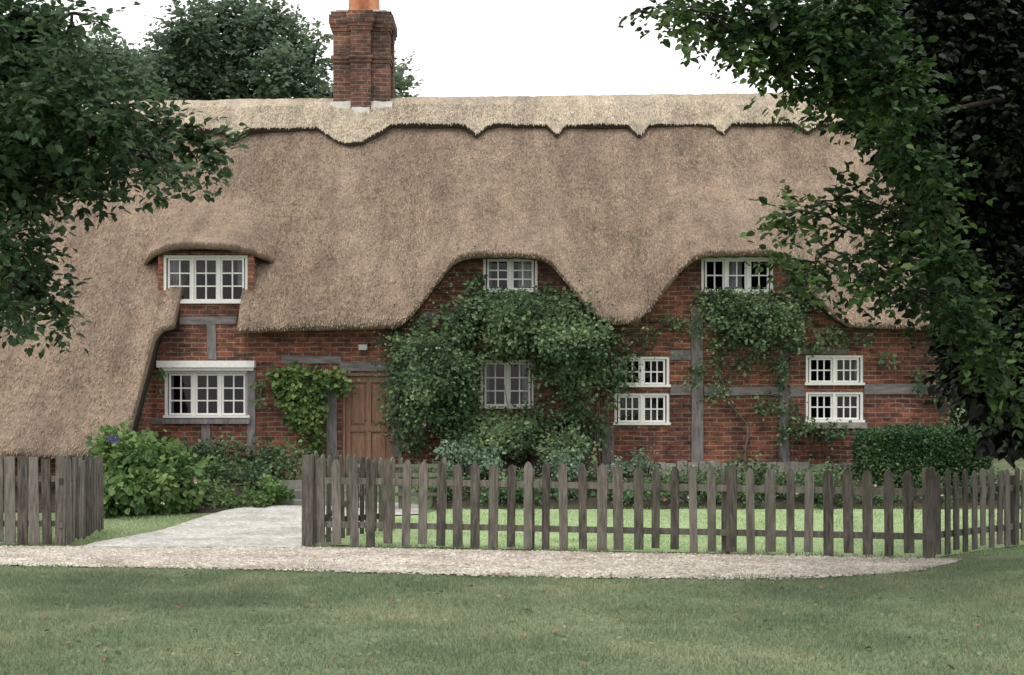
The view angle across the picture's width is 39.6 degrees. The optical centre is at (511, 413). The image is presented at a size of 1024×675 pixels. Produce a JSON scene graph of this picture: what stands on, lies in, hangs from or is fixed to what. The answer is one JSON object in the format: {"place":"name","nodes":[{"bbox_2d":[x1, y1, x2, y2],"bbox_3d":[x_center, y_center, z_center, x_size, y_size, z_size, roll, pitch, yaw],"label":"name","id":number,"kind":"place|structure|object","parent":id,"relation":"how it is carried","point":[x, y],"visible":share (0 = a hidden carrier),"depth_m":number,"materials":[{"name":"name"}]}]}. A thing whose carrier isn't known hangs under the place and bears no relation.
{"place":"outdoors","nodes":[
{"label":"outdoors","id":0,"kind":"place"},
{"bbox_2d":[0,513,205,544],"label":"grass","id":1,"kind":"structure","parent":0,"point":[114,532],"depth_m":18.97,"materials":[{"name":"green plant"}]},
{"bbox_2d":[81,501,418,546],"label":"garden path","id":2,"kind":"structure","parent":0,"point":[273,526],"depth_m":18.45,"materials":[{"name":"stone paving"}]},
{"bbox_2d":[3,0,845,97],"label":"sky","id":3,"kind":"structure","parent":0,"point":[463,48],"materials":[{"name":"white"}]},
{"bbox_2d":[0,545,963,579],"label":"gravel track","id":4,"kind":"structure","parent":0,"point":[407,556],"depth_m":15.18,"materials":[{"name":"beige gravel"}]},
{"bbox_2d":[0,421,1023,674],"bbox_3d":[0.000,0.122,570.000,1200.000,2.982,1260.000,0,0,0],"label":"ground","id":5,"kind":"structure","parent":0,"point":[1004,463],"depth_m":10.77,"materials":[{"name":"green plant"}]},
{"bbox_2d":[0,454,69,545],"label":"picket fence","id":6,"kind":"object","parent":5,"relation":"on","point":[28,478],"visible":0.94,"depth_m":17.00,"materials":[{"name":"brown wood"}]},
{"bbox_2d":[59,455,103,542],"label":"wooden gate","id":7,"kind":"structure","parent":6,"relation":"attached to","point":[86,502],"depth_m":17.77,"materials":[{"name":"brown wood"}]},
{"bbox_2d":[22,26,172,126],"bbox_3d":[-12.597,-4.802,37.733,7.535,12.827,5.810,0,0,0],"label":"background tree","id":8,"kind":"object","parent":5,"relation":"on","point":[104,49],"visible":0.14,"depth_m":36.31,"materials":[{"name":"green plant"}]},
{"bbox_2d":[0,0,252,360],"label":"foreground tree","id":9,"kind":"object","parent":5,"relation":"on","point":[50,152],"visible":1,"depth_m":10.69,"materials":[{"name":"green plant"}]},
{"bbox_2d":[3,475,251,511],"bbox_3d":[-6.550,1.227,22.227,4.900,0.410,3.180,0,0,0],"label":"flower bed","id":10,"kind":"object","parent":5,"relation":"on","point":[237,491],"visible":0.07,"depth_m":21.42,"materials":[{"name":"green plant"}]},
{"bbox_2d":[193,450,295,508],"bbox_3d":[-4.144,1.056,21.647,1.771,0.996,1.493,0,0,0],"label":"garden shrub","id":11,"kind":"object","parent":10,"relation":"on","point":[276,492],"visible":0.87,"depth_m":21.55,"materials":[{"name":"green plant"}]},
{"bbox_2d":[179,428,315,507],"bbox_3d":[-4.596,0.883,22.454,2.056,1.304,2.823,0,0,41],"label":"garden shrub","id":12,"kind":"object","parent":10,"relation":"on","point":[272,461],"visible":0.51,"depth_m":22.66,"materials":[{"name":"green plant"}]},
{"bbox_2d":[77,418,218,518],"bbox_3d":[-5.313,0.834,20.677,2.064,1.517,2.054,0,0,0],"label":"hydrangea bush","id":13,"kind":"object","parent":5,"relation":"on","point":[147,475],"visible":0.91,"depth_m":20.38,"materials":[{"name":"green plant"}]},
{"bbox_2d":[106,435,119,442],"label":"hydrangea flowers","id":14,"kind":"object","parent":13,"relation":"attached to","point":[114,439],"visible":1,"depth_m":20.38,"materials":[{"name":"purple plant"}]},
{"bbox_2d":[130,0,424,100],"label":"background tree","id":15,"kind":"object","parent":5,"relation":"on","point":[245,64],"visible":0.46,"depth_m":42.38,"materials":[{"name":"green plant"}]},
{"bbox_2d":[250,479,345,505],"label":"stone steps","id":16,"kind":"structure","parent":5,"relation":"on","point":[297,485],"depth_m":22.11,"materials":[{"name":"grey stone"}]},
{"bbox_2d":[357,457,446,508],"bbox_3d":[-1.651,1.075,21.070,1.365,0.857,0.100,0,0,0],"label":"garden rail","id":17,"kind":"object","parent":5,"relation":"on","point":[399,475],"visible":0.31,"depth_m":21.02,"materials":[{"name":"brown wood"}]},
{"bbox_2d":[0,0,949,485],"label":"thatched cottage","id":18,"kind":"structure","parent":5,"relation":"on","point":[322,234],"depth_m":23.93,"materials":[{"name":"plant"}]},
{"bbox_2d":[163,255,247,303],"bbox_3d":[-5.109,-2.231,24.078,1.444,0.805,0.835,0,0,0],"label":"window","id":19,"kind":"structure","parent":18,"relation":"in","point":[218,289],"depth_m":23.75,"materials":[{"name":"white paint"}]},
{"bbox_2d":[151,367,266,407],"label":"climbing ivy","id":20,"kind":"object","parent":18,"relation":"attached to","point":[249,385],"visible":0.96,"depth_m":23.54,"materials":[{"name":"green plant"}]},
{"bbox_2d":[257,356,355,460],"bbox_3d":[-3.379,0.073,23.422,1.593,2.059,0.737,0,0,0],"label":"climbing ivy","id":21,"kind":"object","parent":18,"relation":"attached to","point":[304,387],"visible":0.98,"depth_m":23.41,"materials":[{"name":"green plant"}]},
{"bbox_2d":[342,372,393,472],"bbox_3d":[-2.394,0.300,23.665,0.971,1.972,0.430,0,0,0],"label":"panelled door","id":22,"kind":"structure","parent":18,"relation":"in","point":[357,408],"depth_m":23.80,"materials":[{"name":"brown wood"}]},
{"bbox_2d":[353,244,655,476],"bbox_3d":[-0.115,-0.741,22.860,5.011,4.082,1.770,0,0,0],"label":"climbing rose","id":23,"kind":"object","parent":18,"relation":"attached to","point":[426,374],"visible":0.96,"depth_m":23.05,"materials":[{"name":"green plant"}]},
{"bbox_2d":[483,259,538,291],"bbox_3d":[-0.027,-2.312,24.078,0.943,0.598,0.835,0,0,0],"label":"window","id":24,"kind":"structure","parent":18,"relation":"in","point":[510,273],"depth_m":23.86,"materials":[{"name":"white paint"}]},
{"bbox_2d":[613,393,670,424],"bbox_3d":[2.165,-0.071,24.078,0.954,0.533,0.835,0,0,0],"label":"window","id":25,"kind":"structure","parent":18,"relation":"in","point":[648,408],"depth_m":23.75,"materials":[{"name":"white paint"}]},
{"bbox_2d":[615,356,670,386],"bbox_3d":[2.165,-0.691,24.078,0.954,0.511,0.835,0,0,0],"label":"window","id":26,"kind":"structure","parent":18,"relation":"in","point":[659,376],"depth_m":23.75,"materials":[{"name":"white paint"}]},
{"bbox_2d":[701,257,774,293],"bbox_3d":[3.754,-2.301,24.078,1.237,0.620,0.835,0,0,0],"label":"window","id":27,"kind":"structure","parent":18,"relation":"in","point":[722,272],"depth_m":23.77,"materials":[{"name":"white paint"}]},
{"bbox_2d":[614,255,964,471],"bbox_3d":[4.664,-0.756,23.287,5.946,3.729,0.920,0,0,0],"label":"climbing rose","id":28,"kind":"object","parent":18,"relation":"attached to","point":[737,321],"visible":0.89,"depth_m":23.47,"materials":[{"name":"green plant"}]},
{"bbox_2d":[805,355,864,384],"bbox_3d":[5.375,-0.718,24.078,0.998,0.501,0.835,0,0,0],"label":"window","id":29,"kind":"structure","parent":18,"relation":"in","point":[820,369],"depth_m":23.75,"materials":[{"name":"white paint"}]},
{"bbox_2d":[805,392,864,421],"bbox_3d":[5.375,-0.103,24.078,0.998,0.511,0.835,0,0,0],"label":"window","id":30,"kind":"structure","parent":18,"relation":"in","point":[834,406],"depth_m":23.75,"materials":[{"name":"white paint"}]},
{"bbox_2d":[3,563,1023,674],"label":"lawn weeds","id":31,"kind":"object","parent":5,"relation":"on","point":[117,652],"visible":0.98,"depth_m":10.81,"materials":[{"name":"green plant"}]},
{"bbox_2d":[32,572,1022,671],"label":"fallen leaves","id":32,"kind":"object","parent":5,"relation":"on","point":[556,629],"visible":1,"depth_m":10.97,"materials":[{"name":"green plant"}]},
{"bbox_2d":[311,542,969,559],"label":"grass","id":33,"kind":"structure","parent":5,"relation":"on","point":[592,550],"depth_m":16.19,"materials":[{"name":"green plant"}]},
{"bbox_2d":[302,455,1023,557],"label":"picket fence","id":34,"kind":"object","parent":5,"relation":"on","point":[1009,487],"visible":0.98,"depth_m":16.26,"materials":[{"name":"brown wood"}]},
{"bbox_2d":[314,451,395,543],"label":"wooden gate","id":35,"kind":"structure","parent":34,"relation":"attached to","point":[346,504],"depth_m":17.70,"materials":[{"name":"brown wood"}]},
{"bbox_2d":[617,0,1023,469],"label":"foreground tree","id":36,"kind":"object","parent":5,"relation":"on","point":[927,96],"visible":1,"depth_m":11.91,"materials":[{"name":"green plant"}]},
{"bbox_2d":[950,401,968,426],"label":"dark hedgerow","id":37,"kind":"object","parent":5,"relation":"on","point":[966,412],"depth_m":27.11,"materials":[{"name":"green plant"}]},
{"bbox_2d":[330,505,1023,556],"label":"garden lawn","id":38,"kind":"structure","parent":0,"point":[555,535],"depth_m":18.44,"materials":[{"name":"green plant"}]},
{"bbox_2d":[431,475,1020,508],"bbox_3d":[3.200,1.223,22.433,8.800,0.401,2.803,0,0,0],"label":"flower bed","id":39,"kind":"object","parent":38,"relation":"on","point":[591,503],"visible":0.2,"depth_m":21.39,"materials":[{"name":"green plant"}]},
{"bbox_2d":[429,433,591,479],"bbox_3d":[-0.027,0.722,22.174,2.570,0.841,0.968,0,0,-6],"label":"silver shrub","id":40,"kind":"object","parent":39,"relation":"on","point":[467,453],"visible":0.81,"depth_m":22.03,"materials":[{"name":"green plant"}]},
{"bbox_2d":[395,447,860,505],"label":"border plants","id":41,"kind":"object","parent":39,"relation":"on","point":[756,470],"visible":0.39,"depth_m":21.70,"materials":[{"name":"green plant"}]},
{"bbox_2d":[606,440,662,477],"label":"silver shrub","id":42,"kind":"object","parent":39,"relation":"on","point":[643,465],"visible":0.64,"depth_m":22.61,"materials":[{"name":"green plant"}]},
{"bbox_2d":[413,461,1020,508],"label":"border plants","id":43,"kind":"object","parent":39,"relation":"on","point":[555,492],"visible":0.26,"depth_m":21.35,"materials":[{"name":"green plant"}]},
{"bbox_2d":[803,446,1022,488],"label":"garden shrub","id":44,"kind":"object","parent":39,"relation":"on","point":[896,476],"visible":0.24,"depth_m":21.91,"materials":[{"name":"green plant"}]},
{"bbox_2d":[850,418,994,485],"bbox_3d":[6.478,0.739,22.469,2.179,1.324,1.265,0,0,0],"label":"clipped hedge","id":45,"kind":"object","parent":39,"relation":"on","point":[876,450],"visible":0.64,"depth_m":21.99,"materials":[{"name":"plant"}]}
]}

